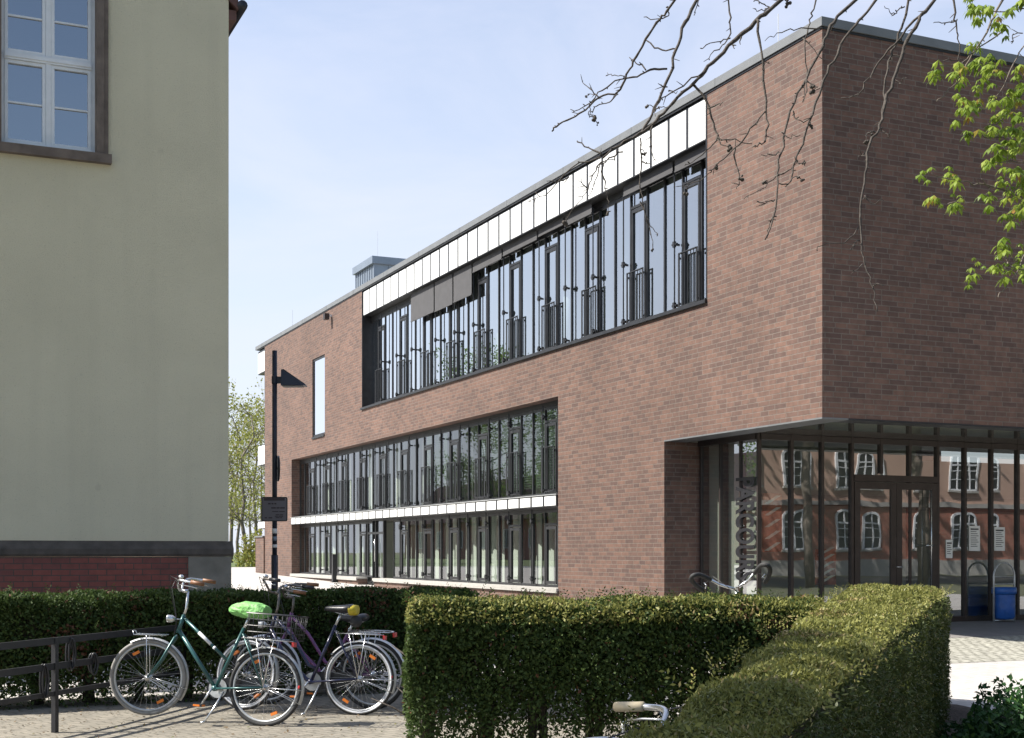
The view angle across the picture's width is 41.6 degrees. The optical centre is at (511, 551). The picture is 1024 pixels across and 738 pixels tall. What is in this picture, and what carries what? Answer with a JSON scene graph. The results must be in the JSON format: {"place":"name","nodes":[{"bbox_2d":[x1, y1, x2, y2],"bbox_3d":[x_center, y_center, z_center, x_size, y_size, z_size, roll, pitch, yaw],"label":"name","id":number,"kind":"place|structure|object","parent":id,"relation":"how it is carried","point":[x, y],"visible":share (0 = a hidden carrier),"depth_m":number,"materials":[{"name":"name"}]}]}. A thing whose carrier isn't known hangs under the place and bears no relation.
{"place":"outdoors","nodes":[
{"label":"outdoors","id":0,"kind":"place"},
{"bbox_2d":[225,555,252,566],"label":"lawn","id":1,"kind":"structure","parent":0,"point":[233,564],"depth_m":85.78,"materials":[{"name":"green plant"}]},
{"bbox_2d":[229,376,257,526],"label":"birch tree","id":2,"kind":"object","parent":1,"relation":"on","point":[233,486],"visible":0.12,"depth_m":78.64,"materials":[{"name":"green plant"}]},
{"bbox_2d":[229,398,258,510],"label":"birch tree","id":3,"kind":"object","parent":1,"relation":"on","point":[244,440],"visible":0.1,"depth_m":120.53,"materials":[{"name":"green plant"}]},
{"bbox_2d":[229,398,263,560],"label":"birch tree","id":4,"kind":"object","parent":1,"relation":"on","point":[237,535],"visible":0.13,"depth_m":112.04,"materials":[{"name":"green plant"}]},
{"bbox_2d":[229,377,264,563],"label":"birch tree","id":5,"kind":"object","parent":1,"relation":"on","point":[242,467],"visible":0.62,"depth_m":84.13,"materials":[{"name":"green plant"}]},
{"bbox_2d":[229,388,264,562],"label":"birch tree","id":6,"kind":"object","parent":1,"relation":"on","point":[233,518],"visible":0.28,"depth_m":91.86,"materials":[{"name":"green plant"}]},
{"bbox_2d":[229,395,264,543],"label":"birch tree","id":7,"kind":"object","parent":1,"relation":"on","point":[255,516],"visible":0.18,"depth_m":97.84,"materials":[{"name":"green plant"}]},
{"bbox_2d":[229,421,264,541],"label":"birch tree","id":8,"kind":"object","parent":1,"relation":"on","point":[249,525],"visible":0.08,"depth_m":134.85,"materials":[{"name":"green plant"}]},
{"bbox_2d":[230,395,264,514],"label":"birch tree","id":9,"kind":"object","parent":1,"relation":"on","point":[255,428],"visible":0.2,"depth_m":89.31,"materials":[{"name":"green plant"}]},
{"bbox_2d":[232,526,263,566],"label":"garden shrub","id":10,"kind":"object","parent":1,"relation":"on","point":[249,553],"visible":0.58,"depth_m":67.70,"materials":[{"name":"green plant"}]},
{"bbox_2d":[232,415,264,535],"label":"birch tree","id":11,"kind":"object","parent":1,"relation":"on","point":[252,483],"visible":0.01,"depth_m":124.83,"materials":[{"name":"green plant"}]},
{"bbox_2d":[0,684,673,737],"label":"paved path","id":12,"kind":"structure","parent":0,"point":[183,724],"depth_m":11.86,"materials":[{"name":"beige stone"}]},
{"bbox_2d":[0,624,188,732],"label":"railing","id":13,"kind":"object","parent":12,"relation":"on","point":[55,665],"visible":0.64,"depth_m":11.24,"materials":[{"name":"black metal"}]},
{"bbox_2d":[39,663,49,698],"bbox_3d":[-3.814,1.055,11.008,0.085,0.293,0.058,0,0,-24],"label":"cable lock","id":14,"kind":"object","parent":13,"relation":"attached to","point":[46,674],"visible":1,"depth_m":10.99,"materials":[{"name":"black paint"}]},
{"bbox_2d":[65,638,76,670],"bbox_3d":[-3.716,0.862,11.364,0.094,0.288,0.058,0,0,-24],"label":"cable lock","id":15,"kind":"object","parent":13,"relation":"attached to","point":[71,645],"visible":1,"depth_m":11.35,"materials":[{"name":"black paint"}]},
{"bbox_2d":[88,652,98,675],"bbox_3d":[-3.626,0.970,11.683,0.094,0.203,0.058,0,0,-24],"label":"cable lock","id":16,"kind":"object","parent":13,"relation":"hanging from","point":[94,657],"visible":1,"depth_m":11.67,"materials":[{"name":"black paint"}]},
{"bbox_2d":[110,575,308,725],"bbox_3d":[-2.607,0.853,11.764,1.760,1.265,0.616,4,-4,13],"label":"bicycle","id":17,"kind":"object","parent":12,"relation":"on","point":[232,687],"visible":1,"depth_m":11.69,"materials":[{"name":"teal paint"}]},
{"bbox_2d":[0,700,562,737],"bbox_3d":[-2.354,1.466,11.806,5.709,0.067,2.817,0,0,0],"label":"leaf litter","id":18,"kind":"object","parent":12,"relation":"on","point":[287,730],"visible":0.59,"depth_m":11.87,"materials":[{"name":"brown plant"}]},
{"bbox_2d":[216,574,396,715],"bbox_3d":[-1.923,0.861,12.470,1.774,1.275,0.617,2,-4,10],"label":"bicycle","id":19,"kind":"object","parent":12,"relation":"on","point":[327,680],"visible":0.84,"depth_m":12.44,"materials":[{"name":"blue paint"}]},
{"bbox_2d":[231,582,404,707],"bbox_3d":[-1.841,0.895,12.974,1.769,1.190,0.618,1,3,14],"label":"bicycle","id":20,"kind":"object","parent":12,"relation":"on","point":[367,670],"visible":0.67,"depth_m":12.90,"materials":[{"name":"paint"}]},
{"bbox_2d":[560,701,681,737],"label":"bicycle","id":21,"kind":"object","parent":12,"relation":"on","point":[639,706],"visible":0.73,"depth_m":4.57,"materials":[{"name":"metal"}]},
{"bbox_2d":[0,567,1023,706],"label":"courtyard","id":22,"kind":"structure","parent":0,"point":[969,675],"depth_m":16.57,"materials":[{"name":"grey concrete"}]},
{"bbox_2d":[0,0,247,616],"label":"plaster house","id":23,"kind":"structure","parent":22,"relation":"on","point":[114,291],"depth_m":19.33,"materials":[{"name":"plaster"},{"name":"red brick"},{"name":"roof tile"}]},
{"bbox_2d":[0,0,111,164],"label":"window","id":24,"kind":"structure","parent":23,"relation":"in","point":[54,53],"depth_m":19.12,"materials":[{"name":"white paint"}]},
{"bbox_2d":[271,350,306,589],"bbox_3d":[-3.636,-0.982,22.005,0.574,4.596,0.270,0,0,0],"label":"street lamp","id":25,"kind":"object","parent":22,"relation":"on","point":[285,379],"visible":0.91,"depth_m":21.96,"materials":[{"name":"metal"}]},
{"bbox_2d":[261,497,287,520],"bbox_3d":[-3.860,-0.695,21.931,0.423,0.400,0.024,0,0,0],"label":"sign board","id":26,"kind":"object","parent":25,"relation":"attached to","point":[274,508],"visible":1,"depth_m":21.92,"materials":[{"name":"black paint"}]},
{"bbox_2d":[277,456,279,480],"bbox_3d":[-3.837,-1.360,21.996,0.071,0.419,0.419,0,0,-16],"label":"round sign","id":27,"kind":"object","parent":25,"relation":"attached to","point":[278,467],"visible":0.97,"depth_m":21.86,"materials":[{"name":"grey metal"}]},
{"bbox_2d":[332,554,336,581],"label":"bollard","id":28,"kind":"object","parent":22,"relation":"on","point":[334,566],"visible":1,"depth_m":44.44,"materials":[{"name":"metal"}]},
{"label":"planting bed","id":29,"kind":"structure","parent":22,"relation":"on","visible":0},
{"bbox_2d":[0,579,486,709],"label":"hedge","id":30,"kind":"object","parent":29,"relation":"on","point":[215,622],"visible":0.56,"depth_m":13.17,"materials":[{"name":"green plant"}]},
{"bbox_2d":[229,0,1023,552],"label":"sky","id":31,"kind":"structure","parent":0,"point":[408,122],"materials":[{"name":"blue"}]},
{"bbox_2d":[628,636,1023,663],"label":"cobbled strip","id":32,"kind":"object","parent":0,"point":[985,649],"depth_m":19.79,"materials":[{"name":"beige stone"}]},
{"bbox_2d":[669,685,1022,713],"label":"forecourt","id":33,"kind":"structure","parent":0,"point":[962,696],"depth_m":14.11,"materials":[{"name":"grey concrete"}]},
{"bbox_2d":[689,562,771,593],"bbox_3d":[2.153,0.814,11.837,0.701,1.407,1.755,-12,-5,23],"label":"bicycle","id":34,"kind":"object","parent":33,"relation":"on","point":[692,576],"visible":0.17,"depth_m":11.53,"materials":[{"name":"white paint"}]},
{"bbox_2d":[915,0,1023,297],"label":"chestnut tree","id":35,"kind":"object","parent":33,"relation":"on","point":[970,106],"visible":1,"depth_m":7.05,"materials":[{"name":"green plant"}]},
{"bbox_2d":[944,704,1021,734],"bbox_3d":[2.969,1.492,7.271,3.157,0.001,12.884,0,0,16],"label":"planting bed","id":36,"kind":"object","parent":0,"point":[957,713],"visible":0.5,"depth_m":12.45,"materials":[{"name":"brown soil"}]},
{"bbox_2d":[371,585,834,737],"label":"hedge","id":37,"kind":"object","parent":36,"relation":"on","point":[444,634],"visible":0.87,"depth_m":9.51,"materials":[{"name":"green plant"}]},
{"bbox_2d":[586,582,955,737],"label":"hedge","id":38,"kind":"object","parent":36,"relation":"on","point":[866,660],"visible":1,"depth_m":4.68,"materials":[{"name":"green plant"}]},
{"bbox_2d":[934,674,1023,737],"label":"evergreen shrub","id":39,"kind":"object","parent":36,"relation":"on","point":[985,721],"visible":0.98,"depth_m":9.51,"materials":[{"name":"green plant"}]},
{"bbox_2d":[947,606,1023,637],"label":"entrance floor","id":40,"kind":"structure","parent":0,"point":[983,628],"depth_m":24.43,"materials":[{"name":"grey concrete"}]},
{"bbox_2d":[991,562,1016,621],"bbox_3d":[9.409,0.763,25.803,0.464,1.146,0.457,0,0,16],"label":"litter bin","id":41,"kind":"object","parent":40,"relation":"on","point":[1004,606],"visible":1,"depth_m":25.65,"materials":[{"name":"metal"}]},
{"bbox_3d":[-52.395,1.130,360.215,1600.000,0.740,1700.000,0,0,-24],"label":"ground","id":42,"kind":"structure","parent":0,"visible":0},
{"bbox_2d":[254,14,1023,621],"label":"brick building","id":43,"kind":"structure","parent":42,"relation":"on","point":[518,392],"depth_m":26.32,"materials":[{"name":"brown brick"}]},
{"bbox_2d":[300,462,303,515],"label":"window","id":44,"kind":"structure","parent":43,"relation":"in","point":[301,463],"depth_m":49.93,"materials":[{"name":"metal"}]},
{"bbox_2d":[300,526,303,573],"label":"window","id":45,"kind":"structure","parent":43,"relation":"in","point":[301,527],"depth_m":49.93,"materials":[{"name":"metal"}]},
{"bbox_2d":[304,459,318,515],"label":"window","id":46,"kind":"structure","parent":43,"relation":"in","point":[307,489],"depth_m":48.51,"materials":[{"name":"metal"}]},
{"bbox_2d":[304,525,318,573],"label":"window","id":47,"kind":"structure","parent":43,"relation":"in","point":[314,571],"depth_m":48.65,"materials":[{"name":"metal"}]},
{"bbox_2d":[311,355,324,438],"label":"window","id":48,"kind":"structure","parent":43,"relation":"in","point":[319,363],"depth_m":46.64,"materials":[{"name":"glass"}]},
{"bbox_2d":[323,313,331,319],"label":"security camera","id":49,"kind":"object","parent":43,"relation":"attached to","point":[326,316],"visible":1,"depth_m":45.02,"materials":[{"name":"white paint"}]},
{"bbox_2d":[319,455,335,514],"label":"window","id":50,"kind":"structure","parent":43,"relation":"in","point":[327,467],"depth_m":46.80,"materials":[{"name":"metal"}]},
{"bbox_2d":[319,524,335,574],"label":"window","id":51,"kind":"structure","parent":43,"relation":"in","point":[330,535],"depth_m":46.74,"materials":[{"name":"metal"}]},
{"bbox_2d":[336,451,352,512],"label":"window","id":52,"kind":"structure","parent":43,"relation":"in","point":[347,509],"depth_m":44.73,"materials":[{"name":"metal"}]},
{"bbox_2d":[336,523,352,575],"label":"window","id":53,"kind":"structure","parent":43,"relation":"in","point":[343,534],"depth_m":44.93,"materials":[{"name":"metal"}]},
{"bbox_2d":[353,447,371,511],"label":"window","id":54,"kind":"structure","parent":43,"relation":"in","point":[361,460],"depth_m":43.27,"materials":[{"name":"metal"}]},
{"bbox_2d":[353,521,374,576],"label":"window","id":55,"kind":"structure","parent":43,"relation":"in","point":[361,574],"depth_m":43.27,"materials":[{"name":"metal"}]},
{"bbox_2d":[367,520,386,584],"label":"door","id":56,"kind":"structure","parent":43,"relation":"in","point":[376,541],"depth_m":41.88,"materials":[{"name":"metal"}]},
{"bbox_2d":[372,311,391,403],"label":"window","id":57,"kind":"structure","parent":43,"relation":"in","point":[386,318],"depth_m":41.34,"materials":[{"name":"glass"}]},
{"bbox_2d":[372,442,392,509],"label":"window","id":58,"kind":"structure","parent":43,"relation":"in","point":[381,456],"depth_m":41.48,"materials":[{"name":"metal"}]},
{"bbox_2d":[392,301,414,397],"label":"window","id":59,"kind":"structure","parent":43,"relation":"in","point":[404,311],"depth_m":39.54,"materials":[{"name":"glass"}]},
{"bbox_2d":[393,437,415,507],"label":"window","id":60,"kind":"structure","parent":43,"relation":"in","point":[402,452],"depth_m":39.54,"materials":[{"name":"metal"}]},
{"bbox_2d":[393,518,415,579],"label":"window","id":61,"kind":"structure","parent":43,"relation":"in","point":[403,576],"depth_m":39.68,"materials":[{"name":"metal"}]},
{"bbox_2d":[415,290,439,389],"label":"window","id":62,"kind":"structure","parent":43,"relation":"in","point":[424,326],"depth_m":37.73,"materials":[{"name":"glass"}]},
{"bbox_2d":[416,431,440,505],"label":"window","id":63,"kind":"structure","parent":43,"relation":"in","point":[427,501],"depth_m":37.71,"materials":[{"name":"metal"}]},
{"bbox_2d":[416,517,440,580],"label":"window","id":64,"kind":"structure","parent":43,"relation":"in","point":[426,577],"depth_m":37.78,"materials":[{"name":"metal"}]},
{"bbox_2d":[440,297,467,382],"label":"window","id":65,"kind":"structure","parent":43,"relation":"in","point":[461,306],"depth_m":35.87,"materials":[{"name":"glass"}]},
{"bbox_2d":[441,425,467,503],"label":"window","id":66,"kind":"structure","parent":43,"relation":"in","point":[449,466],"depth_m":35.99,"materials":[{"name":"metal"}]},
{"bbox_2d":[441,515,467,582],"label":"window","id":67,"kind":"structure","parent":43,"relation":"in","point":[459,532],"depth_m":35.99,"materials":[{"name":"metal"}]},
{"bbox_2d":[468,261,497,373],"bbox_3d":[-0.753,-5.870,34.120,0.192,2.740,1.988,0,0,-24],"label":"window","id":68,"kind":"structure","parent":43,"relation":"in","point":[485,279],"depth_m":34.02,"materials":[{"name":"glass"}]},
{"bbox_2d":[468,418,498,500],"bbox_3d":[-0.742,-2.290,34.095,0.192,2.020,1.967,0,0,-24],"label":"window","id":69,"kind":"structure","parent":43,"relation":"in","point":[480,497],"depth_m":34.25,"materials":[{"name":"metal"}]},
{"bbox_2d":[468,513,498,583],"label":"window","id":70,"kind":"structure","parent":43,"relation":"in","point":[488,531],"depth_m":34.20,"materials":[{"name":"metal"}]},
{"bbox_2d":[498,242,532,363],"bbox_3d":[0.062,-5.870,32.307,0.192,2.740,1.988,0,0,-24],"label":"window","id":71,"kind":"structure","parent":43,"relation":"in","point":[518,265],"depth_m":32.19,"materials":[{"name":"glass"}]},
{"bbox_2d":[499,410,532,498],"bbox_3d":[0.065,-2.290,32.301,0.192,2.020,1.967,0,0,-24],"label":"window","id":72,"kind":"structure","parent":43,"relation":"in","point":[520,429],"depth_m":32.17,"materials":[{"name":"metal"}]},
{"bbox_2d":[499,511,532,585],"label":"window","id":73,"kind":"structure","parent":43,"relation":"in","point":[520,528],"depth_m":32.35,"materials":[{"name":"metal"}]},
{"bbox_2d":[533,404,557,495],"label":"window","id":74,"kind":"structure","parent":43,"relation":"in","point":[547,423],"depth_m":30.69,"materials":[{"name":"glass"}]},
{"bbox_2d":[533,509,557,587],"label":"window","id":75,"kind":"structure","parent":43,"relation":"in","point":[547,583],"depth_m":30.73,"materials":[{"name":"metal"}]},
{"bbox_2d":[533,224,570,352],"bbox_3d":[0.878,-5.870,30.494,0.192,2.740,1.988,0,0,-24],"label":"window","id":76,"kind":"structure","parent":43,"relation":"in","point":[552,245],"depth_m":30.45,"materials":[{"name":"glass"}]},
{"bbox_2d":[571,200,614,340],"bbox_3d":[1.694,-5.870,28.681,0.192,2.740,1.988,0,0,-24],"label":"window","id":77,"kind":"structure","parent":43,"relation":"in","point":[604,226],"depth_m":28.60,"materials":[{"name":"glass"}]},
{"bbox_2d":[615,178,663,326],"bbox_3d":[2.509,-5.870,26.868,0.192,2.740,1.988,0,0,-24],"label":"window","id":78,"kind":"structure","parent":43,"relation":"in","point":[637,237],"depth_m":27.03,"materials":[{"name":"glass"}]},
{"bbox_2d":[664,158,705,311],"bbox_3d":[3.325,-5.870,25.055,0.192,2.740,1.988,0,0,-24],"label":"window","id":79,"kind":"structure","parent":43,"relation":"in","point":[701,248],"depth_m":25.19,"materials":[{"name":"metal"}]},
{"bbox_2d":[762,493,781,551],"bbox_3d":[4.659,-0.525,24.174,0.400,1.050,0.033,0,0,-24],"label":"poster","id":80,"kind":"object","parent":43,"relation":"attached to","point":[771,522],"visible":1,"depth_m":24.16,"materials":[{"name":"paper"}]},
{"bbox_2d":[815,547,835,584],"bbox_3d":[5.731,0.255,24.656,0.450,0.690,0.033,0,0,-24],"label":"poster","id":81,"kind":"object","parent":43,"relation":"attached to","point":[830,566],"visible":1,"depth_m":24.67,"materials":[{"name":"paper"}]},
{"bbox_2d":[854,481,902,585],"bbox_3d":[6.754,0.015,24.887,1.008,2.610,0.171,0,0,-24],"label":"entrance door","id":82,"kind":"structure","parent":43,"relation":"in","point":[892,486],"depth_m":25.02,"materials":[{"name":"brown metal"}]},
{"bbox_2d":[897,483,936,586],"bbox_3d":[7.611,0.015,25.277,0.958,2.610,0.164,0,0,-24],"label":"entrance door","id":83,"kind":"structure","parent":43,"relation":"in","point":[932,487],"depth_m":25.31,"materials":[{"name":"brown metal"}]},
{"bbox_2d":[946,540,952,557],"bbox_3d":[8.322,-0.055,25.685,0.160,0.350,0.006,0,0,-24],"label":"notice","id":84,"kind":"object","parent":43,"relation":"attached to","point":[949,548],"visible":1,"depth_m":25.69,"materials":[{"name":"white paper"}]},
{"bbox_2d":[969,526,979,550],"bbox_3d":[8.892,-0.260,25.942,0.270,0.480,0.006,0,0,-24],"label":"notice","id":85,"kind":"object","parent":43,"relation":"attached to","point":[974,538],"visible":1,"depth_m":25.94,"materials":[{"name":"white paper"}]},
{"bbox_2d":[994,527,1004,550],"bbox_3d":[9.466,-0.250,26.200,0.270,0.460,0.006,0,0,-24],"label":"notice","id":86,"kind":"object","parent":43,"relation":"attached to","point":[999,538],"visible":1,"depth_m":26.20,"materials":[{"name":"white paper"}]},
{"bbox_2d":[527,0,960,311],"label":"bare tree","id":87,"kind":"object","parent":42,"relation":"on","point":[766,12],"visible":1,"depth_m":6.90,"materials":[{"name":"brown plant"}]}
]}

